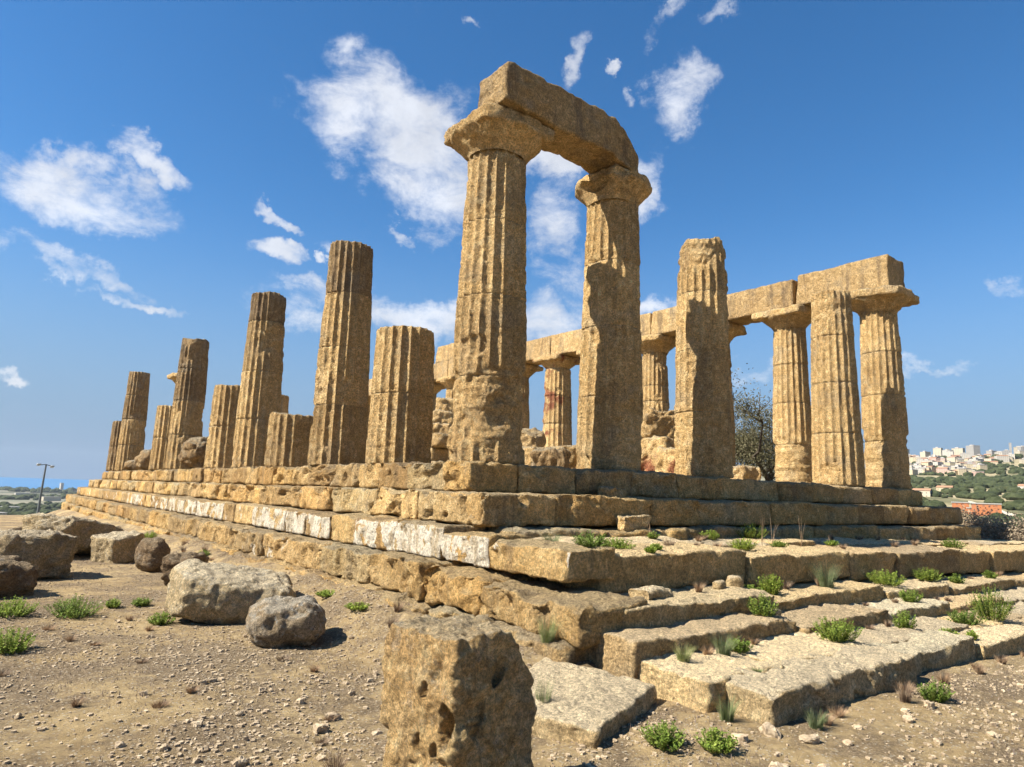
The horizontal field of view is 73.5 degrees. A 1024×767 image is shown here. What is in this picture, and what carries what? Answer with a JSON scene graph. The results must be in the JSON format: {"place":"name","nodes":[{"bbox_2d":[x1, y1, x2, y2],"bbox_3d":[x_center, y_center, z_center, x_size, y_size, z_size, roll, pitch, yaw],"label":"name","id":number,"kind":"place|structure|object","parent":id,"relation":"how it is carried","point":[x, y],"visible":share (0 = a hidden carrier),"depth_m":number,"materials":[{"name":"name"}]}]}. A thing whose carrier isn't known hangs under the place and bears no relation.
{"place":"outdoors","nodes":[
{"label":"outdoors","id":0,"kind":"place"},
{"bbox_2d":[0,477,88,489],"bbox_3d":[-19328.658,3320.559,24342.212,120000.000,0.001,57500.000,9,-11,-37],"label":"sea","id":1,"kind":"structure","parent":0,"point":[29,483],"depth_m":8748.77,"materials":[{"name":"liquid"}]},
{"bbox_2d":[0,459,1023,766],"bbox_3d":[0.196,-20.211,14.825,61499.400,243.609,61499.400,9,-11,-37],"label":"ground","id":2,"kind":"structure","parent":0,"point":[796,753],"depth_m":6.12,"materials":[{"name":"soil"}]},
{"bbox_2d":[0,626,37,654],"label":"green herb","id":3,"kind":"object","parent":2,"relation":"on","point":[6,646],"visible":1,"depth_m":7.61,"materials":[{"name":"green plant"}]},
{"bbox_2d":[0,555,38,597],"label":"boulder","id":4,"kind":"object","parent":2,"relation":"on","point":[18,576],"visible":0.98,"depth_m":10.93,"materials":[{"name":"brown stone"}]},
{"bbox_2d":[0,595,39,617],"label":"green herb","id":5,"kind":"object","parent":2,"relation":"on","point":[16,609],"visible":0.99,"depth_m":9.38,"materials":[{"name":"green plant"}]},
{"bbox_2d":[0,486,76,514],"bbox_3d":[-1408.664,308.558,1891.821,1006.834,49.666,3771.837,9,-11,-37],"label":"plain trees","id":6,"kind":"object","parent":2,"relation":"on","point":[31,508],"visible":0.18,"depth_m":1781.14,"materials":[{"name":"plant"}]},
{"bbox_2d":[0,528,78,578],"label":"pitted block","id":7,"kind":"object","parent":2,"relation":"on","point":[48,554],"depth_m":13.14,"materials":[{"name":"stone"}]},
{"bbox_2d":[36,463,54,512],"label":"floodlight mast","id":8,"kind":"object","parent":2,"relation":"on","point":[41,490],"visible":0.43,"depth_m":96.46,"materials":[{"name":"grey metal"}]},
{"bbox_2d":[22,513,123,554],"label":"stone slab","id":9,"kind":"structure","parent":2,"relation":"on","point":[83,530],"depth_m":16.86,"materials":[{"name":"stone"}]},
{"bbox_2d":[43,593,107,618],"bbox_3d":[-6.052,3.089,9.528,0.786,0.332,0.798,9,-11,-37],"label":"green herb","id":10,"kind":"object","parent":2,"relation":"on","point":[69,612],"visible":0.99,"depth_m":9.45,"materials":[{"name":"green plant"}]},
{"bbox_2d":[90,530,144,563],"bbox_3d":[-9.539,3.958,16.560,0.985,0.803,0.973,-2,-10,23],"label":"angular block","id":11,"kind":"object","parent":2,"relation":"on","point":[115,547],"depth_m":16.23,"materials":[{"name":"stone"}]},
{"bbox_2d":[131,596,152,606],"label":"green herb","id":12,"kind":"object","parent":2,"relation":"on","point":[139,602],"visible":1,"depth_m":10.46,"materials":[{"name":"green plant"}]},
{"bbox_2d":[135,537,170,571],"bbox_3d":[-7.756,3.702,14.788,0.783,0.776,0.607,-6,-12,40],"label":"boulder","id":13,"kind":"object","parent":2,"relation":"on","point":[150,553],"visible":0.88,"depth_m":14.55,"materials":[{"name":"brown stone"}]},
{"bbox_2d":[147,611,175,625],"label":"green herb","id":14,"kind":"object","parent":2,"relation":"on","point":[161,619],"visible":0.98,"depth_m":9.16,"materials":[{"name":"green plant"}]},
{"bbox_2d":[161,551,208,585],"bbox_3d":[-6.308,3.566,13.147,0.730,0.672,0.908,1,-9,6],"label":"boulder","id":15,"kind":"object","parent":2,"relation":"on","point":[170,561],"visible":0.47,"depth_m":12.88,"materials":[{"name":"brown stone"}]},
{"bbox_2d":[165,559,295,624],"bbox_3d":[-4.024,3.032,9.893,1.762,0.919,1.283,6,-10,-23],"label":"boulder","id":16,"kind":"object","parent":2,"relation":"on","point":[199,591],"visible":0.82,"depth_m":9.38,"materials":[{"name":"stone"}]},
{"bbox_2d":[245,595,326,648],"bbox_3d":[-2.766,2.918,8.398,0.938,0.609,0.805,5,-10,-20],"label":"lichen boulder","id":17,"kind":"object","parent":2,"relation":"on","point":[276,621],"visible":1,"depth_m":8.12,"materials":[{"name":"stone"}]},
{"bbox_2d":[315,744,351,766],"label":"grass tuft","id":18,"kind":"object","parent":2,"relation":"on","point":[337,762],"visible":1,"depth_m":4.67,"materials":[{"name":"plant"}]},
{"bbox_2d":[379,613,536,766],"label":"pillar stump","id":19,"kind":"object","parent":2,"relation":"on","point":[456,691],"visible":1,"depth_m":3.95,"materials":[{"name":"stone"}]},
{"bbox_2d":[0,558,1023,766],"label":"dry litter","id":20,"kind":"object","parent":2,"relation":"on","point":[361,689],"visible":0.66,"depth_m":6.35,"materials":[{"name":"plant"}]},
{"bbox_2d":[61,460,980,663],"bbox_3d":[-6.123,5.570,30.644,19.680,2.785,46.368,9,-11,-37],"label":"temple base","id":21,"kind":"object","parent":2,"relation":"on","point":[448,538],"visible":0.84,"depth_m":12.11,"materials":[{"name":"stone"}]},
{"bbox_2d":[106,421,120,470],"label":"doric column","id":22,"kind":"structure","parent":21,"relation":"on","point":[113,446],"depth_m":40.05,"materials":[{"name":"stone"}]},
{"bbox_2d":[114,371,149,470],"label":"doric column","id":23,"kind":"structure","parent":21,"relation":"on","point":[131,442],"depth_m":38.05,"materials":[{"name":"stone"}]},
{"bbox_2d":[134,449,150,469],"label":"stone block","id":24,"kind":"structure","parent":21,"relation":"on","point":[142,460],"depth_m":32.69,"materials":[{"name":"stone"}]},
{"bbox_2d":[148,405,171,469],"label":"doric column","id":25,"kind":"structure","parent":21,"relation":"on","point":[160,438],"depth_m":30.51,"materials":[{"name":"stone"}]},
{"bbox_2d":[164,338,208,469],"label":"doric column","id":26,"kind":"structure","parent":21,"relation":"on","point":[186,422],"depth_m":28.51,"materials":[{"name":"stone"}]},
{"bbox_2d":[178,436,208,468],"bbox_3d":[-11.876,2.672,26.130,1.559,1.340,1.395,-4,-11,34],"label":"boulder","id":27,"kind":"object","parent":21,"relation":"on","point":[191,455],"depth_m":25.57,"materials":[{"name":"stone"}]},
{"bbox_2d":[204,384,239,468],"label":"doric column","id":28,"kind":"structure","parent":21,"relation":"on","point":[219,451],"depth_m":23.36,"materials":[{"name":"stone"}]},
{"bbox_2d":[230,291,285,467],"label":"doric column","id":29,"kind":"structure","parent":21,"relation":"on","point":[259,398],"depth_m":21.31,"materials":[{"name":"stone"}]},
{"bbox_2d":[264,412,313,466],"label":"doric column","id":30,"kind":"structure","parent":21,"relation":"on","point":[287,441],"depth_m":18.51,"materials":[{"name":"stone"}]},
{"bbox_2d":[307,240,372,465],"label":"doric column","id":31,"kind":"structure","parent":21,"relation":"on","point":[338,431],"depth_m":16.52,"materials":[{"name":"stone"}]},
{"bbox_2d":[365,325,434,463],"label":"doric column","id":32,"kind":"structure","parent":21,"relation":"on","point":[400,425],"depth_m":13.90,"materials":[{"name":"stone"}]},
{"bbox_2d":[365,432,448,462],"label":"ruined wall","id":33,"kind":"structure","parent":21,"relation":"on","point":[439,451],"depth_m":20.90,"materials":[{"name":"stone"}]},
{"bbox_2d":[433,382,445,410],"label":"doric column","id":34,"kind":"structure","parent":21,"relation":"on","point":[438,387],"depth_m":43.06,"materials":[{"name":"stone"}]},
{"bbox_2d":[433,361,448,381],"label":"stone beam","id":35,"kind":"structure","parent":34,"relation":"on","point":[440,369],"depth_m":41.42,"materials":[{"name":"stone"}]},
{"bbox_2d":[435,343,453,362],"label":"frieze block","id":36,"kind":"structure","parent":35,"relation":"on","point":[445,353],"depth_m":41.41,"materials":[{"name":"stone"}]},
{"bbox_2d":[436,375,455,398],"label":"doric column","id":37,"kind":"structure","parent":21,"relation":"on","point":[447,382],"depth_m":40.48,"materials":[{"name":"stone"}]},
{"bbox_2d":[444,103,554,464],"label":"doric column","id":38,"kind":"structure","parent":21,"relation":"on","point":[497,147],"depth_m":11.81,"materials":[{"name":"stone"}]},
{"bbox_2d":[478,61,638,173],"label":"stone beam","id":39,"kind":"structure","parent":38,"relation":"on","point":[589,139],"depth_m":12.91,"materials":[{"name":"stone"}]},
{"bbox_2d":[521,363,543,427],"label":"doric column","id":40,"kind":"structure","parent":21,"relation":"on","point":[531,370],"depth_m":35.73,"materials":[{"name":"stone"}]},
{"bbox_2d":[522,445,552,465],"bbox_3d":[0.859,2.250,19.636,1.696,0.947,1.198,9,-11,-37],"label":"rubble block","id":41,"kind":"object","parent":21,"relation":"on","point":[528,458],"depth_m":19.00,"materials":[{"name":"stone"}]},
{"bbox_2d":[529,615,565,643],"bbox_3d":[0.355,2.475,6.939,0.348,0.284,0.373,5,-9,-16],"label":"grass tuft","id":42,"kind":"object","parent":21,"relation":"on","point":[548,635],"visible":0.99,"depth_m":6.91,"materials":[{"name":"plant"}]},
{"bbox_2d":[530,447,570,468],"bbox_3d":[1.001,2.036,17.823,0.973,0.808,1.167,0,-9,12],"label":"rubble block","id":43,"kind":"object","parent":21,"relation":"on","point":[550,456],"depth_m":17.35,"materials":[{"name":"stone"}]},
{"bbox_2d":[521,427,545,447],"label":"rubble block","id":44,"kind":"object","parent":43,"relation":"on","point":[534,437],"depth_m":21.10,"materials":[{"name":"stone"}]},
{"bbox_2d":[532,354,579,447],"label":"doric column","id":45,"kind":"structure","parent":21,"relation":"on","point":[557,421],"depth_m":33.09,"materials":[{"name":"beige stone"}]},
{"bbox_2d":[525,336,550,365],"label":"stone beam","id":46,"kind":"structure","parent":45,"relation":"on","point":[536,348],"depth_m":34.39,"materials":[{"name":"stone"}]},
{"bbox_2d":[550,445,576,468],"bbox_3d":[1.593,2.274,19.720,1.100,0.974,1.247,7,-10,-28],"label":"rubble block","id":47,"kind":"object","parent":21,"relation":"on","point":[572,458],"depth_m":19.21,"materials":[{"name":"stone"}]},
{"bbox_2d":[572,529,612,547],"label":"green herb","id":48,"kind":"object","parent":21,"relation":"on","point":[599,540],"visible":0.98,"depth_m":8.19,"materials":[{"name":"green plant"}]},
{"bbox_2d":[598,486,625,496],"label":"fallen block","id":49,"kind":"object","parent":21,"relation":"on","point":[609,491],"depth_m":11.98,"materials":[{"name":"stone"}]},
{"bbox_2d":[575,164,651,471],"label":"doric column","id":50,"kind":"structure","parent":21,"relation":"on","point":[612,198],"depth_m":13.67,"materials":[{"name":"stone"}]},
{"bbox_2d":[615,514,651,530],"bbox_3d":[2.028,2.355,11.603,0.661,0.286,0.379,8,-11,-32],"label":"fallen block","id":51,"kind":"object","parent":21,"relation":"on","point":[629,522],"depth_m":11.42,"materials":[{"name":"stone"}]},
{"bbox_2d":[640,435,674,470],"bbox_3d":[3.949,2.097,19.076,1.386,1.272,1.432,-4,-11,31],"label":"rubble block","id":52,"kind":"object","parent":21,"relation":"on","point":[649,445],"depth_m":18.51,"materials":[{"name":"beige stone"}]},
{"bbox_2d":[641,408,674,438],"bbox_3d":[4.082,1.214,19.373,1.070,0.917,1.210,3,-9,-8],"label":"rubble block","id":53,"kind":"object","parent":52,"relation":"on","point":[657,423],"depth_m":18.86,"materials":[{"name":"stone"}]},
{"bbox_2d":[641,334,675,411],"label":"doric column","id":54,"kind":"structure","parent":21,"relation":"on","point":[656,349],"depth_m":28.47,"materials":[{"name":"stone"}]},
{"bbox_2d":[640,313,652,335],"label":"stone beam","id":55,"kind":"structure","parent":54,"relation":"on","point":[645,322],"depth_m":28.86,"materials":[{"name":"stone"}]},
{"bbox_2d":[651,306,676,336],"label":"stone beam","id":56,"kind":"structure","parent":54,"relation":"on","point":[664,322],"depth_m":28.12,"materials":[{"name":"stone"}]},
{"bbox_2d":[653,446,674,472],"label":"rubble block","id":57,"kind":"object","parent":21,"relation":"on","point":[664,460],"depth_m":17.50,"materials":[{"name":"beige stone"}]},
{"bbox_2d":[674,237,733,477],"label":"doric column","id":58,"kind":"structure","parent":21,"relation":"on","point":[703,440],"depth_m":15.47,"materials":[{"name":"stone"}]},
{"bbox_2d":[727,322,746,465],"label":"doric column","id":59,"kind":"structure","parent":21,"relation":"on","point":[735,330],"depth_m":26.10,"materials":[{"name":"stone"}]},
{"bbox_2d":[730,464,758,479],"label":"rubble block","id":60,"kind":"object","parent":21,"relation":"on","point":[743,471],"depth_m":22.70,"materials":[{"name":"stone"}]},
{"bbox_2d":[751,304,811,482],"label":"doric column","id":61,"kind":"structure","parent":21,"relation":"on","point":[792,422],"depth_m":23.53,"materials":[{"name":"stone"}]},
{"bbox_2d":[726,279,797,324],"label":"stone beam","id":62,"kind":"structure","parent":61,"relation":"on","point":[744,306],"depth_m":24.75,"materials":[{"name":"stone"}]},
{"bbox_2d":[810,290,865,486],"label":"doric column","id":63,"kind":"structure","parent":21,"relation":"on","point":[837,451],"depth_m":19.20,"materials":[{"name":"stone"}]},
{"bbox_2d":[850,285,919,488],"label":"doric column","id":64,"kind":"structure","parent":21,"relation":"on","point":[884,421],"depth_m":21.14,"materials":[{"name":"stone"}]},
{"bbox_2d":[796,254,904,306],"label":"stone beam","id":65,"kind":"structure","parent":64,"relation":"on","point":[878,271],"depth_m":22.10,"materials":[{"name":"stone"}]},
{"bbox_2d":[529,657,656,748],"bbox_3d":[0.492,2.783,5.974,1.201,0.387,1.280,-4,-11,32],"label":"stone slab","id":66,"kind":"object","parent":2,"relation":"on","point":[591,707],"depth_m":5.75,"materials":[{"name":"stone"}]},
{"bbox_2d":[533,675,555,702],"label":"grass tuft","id":67,"kind":"object","parent":66,"relation":"on","point":[542,693],"visible":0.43,"depth_m":5.75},
{"bbox_2d":[638,719,685,751],"bbox_3d":[1.161,2.662,5.201,0.368,0.204,0.383,9,-11,-37],"label":"green herb","id":68,"kind":"object","parent":2,"relation":"on","point":[664,738],"visible":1,"depth_m":5.18,"materials":[{"name":"green plant"}]},
{"bbox_2d":[693,727,737,753],"bbox_3d":[1.543,2.668,5.129,0.327,0.168,0.340,9,-11,-37],"label":"green herb","id":69,"kind":"object","parent":2,"relation":"on","point":[713,742],"visible":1,"depth_m":5.12,"materials":[{"name":"green plant"}]},
{"bbox_2d":[712,693,743,721],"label":"grass tuft","id":70,"kind":"object","parent":2,"relation":"on","point":[726,714],"visible":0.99,"depth_m":5.72,"materials":[{"name":"plant"}]},
{"bbox_2d":[731,733,748,743],"bbox_3d":[1.761,2.764,5.333,0.153,0.076,0.089,-4,-11,33],"label":"loose stone","id":71,"kind":"object","parent":2,"relation":"on","point":[742,738],"visible":0.7,"depth_m":5.30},
{"bbox_2d":[758,722,780,738],"bbox_3d":[2.067,2.790,5.501,0.173,0.118,0.150,-2,-10,22],"label":"loose stone","id":72,"kind":"object","parent":2,"relation":"on","point":[768,729],"visible":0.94,"depth_m":5.45,"materials":[{"name":"stone"}]},
{"bbox_2d":[533,536,1023,726],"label":"stepped terrace","id":73,"kind":"structure","parent":2,"relation":"on","point":[796,659],"depth_m":8.36,"materials":[{"name":"stone"}]},
{"bbox_2d":[603,536,635,548],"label":"green herb","id":74,"kind":"object","parent":73,"relation":"on","point":[617,545],"visible":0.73,"depth_m":8.86,"materials":[{"name":"green plant"}]},
{"bbox_2d":[628,585,672,599],"bbox_3d":[1.631,2.452,7.999,0.569,0.176,0.338,10,-12,-43],"label":"fallen block","id":75,"kind":"object","parent":73,"relation":"on","point":[651,592],"depth_m":7.85,"materials":[{"name":"stone"}]},
{"bbox_2d":[670,641,698,662],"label":"grass tuft","id":76,"kind":"object","parent":73,"relation":"on","point":[683,657],"visible":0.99,"depth_m":6.56,"materials":[{"name":"plant"}]},
{"bbox_2d":[706,632,740,655],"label":"grass tuft","id":77,"kind":"object","parent":73,"relation":"on","point":[723,648],"visible":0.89,"depth_m":6.90,"materials":[{"name":"plant"}]},
{"bbox_2d":[726,575,743,587],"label":"fallen block","id":78,"kind":"object","parent":73,"relation":"on","point":[734,580],"depth_m":9.09,"materials":[{"name":"stone"}]},
{"bbox_2d":[725,636,752,653],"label":"green herb","id":79,"kind":"object","parent":73,"relation":"on","point":[739,647],"visible":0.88,"depth_m":7.08,"materials":[{"name":"green plant"}]},
{"bbox_2d":[729,537,757,550],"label":"green herb","id":80,"kind":"object","parent":73,"relation":"on","point":[739,545],"visible":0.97,"depth_m":10.70,"materials":[{"name":"green plant"}]},
{"bbox_2d":[733,522,766,538],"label":"green herb","id":81,"kind":"object","parent":73,"relation":"on","point":[751,533],"visible":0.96,"depth_m":12.95,"materials":[{"name":"green plant"}]},
{"bbox_2d":[747,593,778,616],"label":"green herb","id":82,"kind":"object","parent":73,"relation":"on","point":[764,609],"visible":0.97,"depth_m":8.19,"materials":[{"name":"green plant"}]},
{"bbox_2d":[756,573,783,594],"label":"green herb","id":83,"kind":"object","parent":73,"relation":"on","point":[771,587],"visible":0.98,"depth_m":9.46,"materials":[{"name":"green plant"}]},
{"bbox_2d":[809,561,839,587],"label":"grass tuft","id":84,"kind":"object","parent":73,"relation":"on","point":[828,581],"visible":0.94,"depth_m":10.41,"materials":[{"name":"plant"}]},
{"bbox_2d":[812,616,863,642],"bbox_3d":[3.756,2.847,7.957,0.564,0.291,0.521,4,-9,-11],"label":"green herb","id":85,"kind":"object","parent":73,"relation":"on","point":[833,634],"visible":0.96,"depth_m":7.86,"materials":[{"name":"green plant"}]},
{"bbox_2d":[864,569,907,586],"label":"green herb","id":86,"kind":"object","parent":73,"relation":"on","point":[891,579],"visible":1,"depth_m":11.50,"materials":[{"name":"green plant"}]},
{"bbox_2d":[892,609,917,628],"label":"green herb","id":87,"kind":"object","parent":73,"relation":"on","point":[903,621],"visible":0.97,"depth_m":9.01,"materials":[{"name":"green plant"}]},
{"bbox_2d":[897,590,923,601],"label":"green herb","id":88,"kind":"object","parent":73,"relation":"on","point":[911,597],"visible":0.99,"depth_m":10.74,"materials":[{"name":"green plant"}]},
{"bbox_2d":[909,567,942,581],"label":"green herb","id":89,"kind":"object","parent":73,"relation":"on","point":[928,576],"visible":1,"depth_m":12.52,"materials":[{"name":"green plant"}]},
{"bbox_2d":[940,538,965,548],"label":"green herb","id":90,"kind":"object","parent":73,"relation":"on","point":[947,544],"visible":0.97,"depth_m":15.52,"materials":[{"name":"green plant"}]},
{"bbox_2d":[945,608,987,625],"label":"green herb","id":91,"kind":"object","parent":73,"relation":"on","point":[962,618],"visible":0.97,"depth_m":10.06,"materials":[{"name":"green plant"}]},
{"bbox_2d":[966,584,1014,621],"bbox_3d":[7.336,3.346,10.516,0.602,0.555,0.652,9,-11,-37],"label":"green herb","id":92,"kind":"object","parent":73,"relation":"on","point":[989,612],"visible":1,"depth_m":10.46,"materials":[{"name":"green plant"}]},
{"bbox_2d":[732,363,864,480],"bbox_3d":[11.988,3.965,33.904,12.209,8.174,9.231,9,-11,-37],"label":"olive tree","id":93,"kind":"object","parent":2,"relation":"on","point":[753,449],"visible":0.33,"depth_m":32.76,"materials":[{"name":"green plant"}]},
{"bbox_2d":[799,733,819,743],"bbox_3d":[2.339,2.808,5.397,0.169,0.088,0.086,2,-9,-3],"label":"loose stone","id":94,"kind":"object","parent":2,"relation":"on","point":[814,738],"visible":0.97,"depth_m":5.38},
{"bbox_2d":[797,706,830,729],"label":"grass tuft","id":95,"kind":"object","parent":2,"relation":"on","point":[814,724],"visible":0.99,"depth_m":5.70,"materials":[{"name":"plant"}]},
{"bbox_2d":[825,704,854,717],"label":"grass tuft","id":96,"kind":"object","parent":2,"relation":"on","point":[837,713],"visible":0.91,"depth_m":6.05,"materials":[{"name":"plant"}]},
{"bbox_2d":[892,681,916,702],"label":"grass tuft","id":97,"kind":"object","parent":2,"relation":"on","point":[905,696],"visible":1,"depth_m":6.55,"materials":[{"name":"plant"}]},
{"bbox_2d":[917,676,955,702],"bbox_3d":[4.135,2.994,6.692,0.306,0.226,0.318,9,-11,-37],"label":"green herb","id":98,"kind":"object","parent":2,"relation":"on","point":[934,694],"visible":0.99,"depth_m":6.66,"materials":[{"name":"green plant"}]},
{"bbox_2d":[910,453,1023,529],"bbox_3d":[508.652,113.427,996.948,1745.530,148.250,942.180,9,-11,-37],"label":"valley trees","id":99,"kind":"object","parent":2,"relation":"on","point":[1001,482],"visible":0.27,"depth_m":850.28,"materials":[{"name":"plant"}]},
{"bbox_2d":[929,500,1014,538],"bbox_3d":[15.773,5.268,23.735,3.976,2.387,3.783,9,-11,-37],"label":"bush","id":100,"kind":"object","parent":2,"relation":"on","point":[977,521],"visible":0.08,"depth_m":22.87,"materials":[{"name":"grey plant"}]},
{"bbox_2d":[966,445,979,457],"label":"apartment building","id":101,"kind":"structure","parent":2,"relation":"on","point":[972,450],"depth_m":1601.98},
{"bbox_2d":[971,503,1001,515],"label":"farm building","id":102,"kind":"structure","parent":2,"relation":"on","point":[987,505],"depth_m":435.27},
{"bbox_2d":[972,509,1023,540],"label":"bush","id":103,"kind":"object","parent":2,"relation":"on","point":[1016,534],"visible":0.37,"depth_m":22.08,"materials":[{"name":"grey plant"}]},
{"bbox_2d":[0,0,1023,479],"label":"sky","id":104,"kind":"structure","parent":0,"point":[165,165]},
{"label":"pier block","id":105,"kind":"object","parent":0,"visible":0},
{"bbox_2d":[432,422,451,433],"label":"pier block","id":106,"kind":"structure","parent":105,"relation":"on","point":[438,427],"depth_m":25.07,"materials":[{"name":"stone"}]},
{"bbox_2d":[432,409,453,423],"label":"pier block","id":107,"kind":"structure","parent":106,"relation":"on","point":[442,416],"depth_m":25.32,"materials":[{"name":"stone"}]},
{"bbox_2d":[435,397,453,412],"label":"pier block","id":108,"kind":"structure","parent":107,"relation":"on","point":[445,404],"depth_m":25.91,"materials":[{"name":"stone"}]},
{"bbox_3d":[4.084,1.449,31.084,1.877,6.219,1.900,9,-11,-37],"label":"doric column","id":109,"kind":"object","parent":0,"visible":0},
{"bbox_2d":[551,329,581,357],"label":"stone beam","id":110,"kind":"structure","parent":109,"relation":"on","point":[567,343],"depth_m":32.74,"materials":[{"name":"stone"}]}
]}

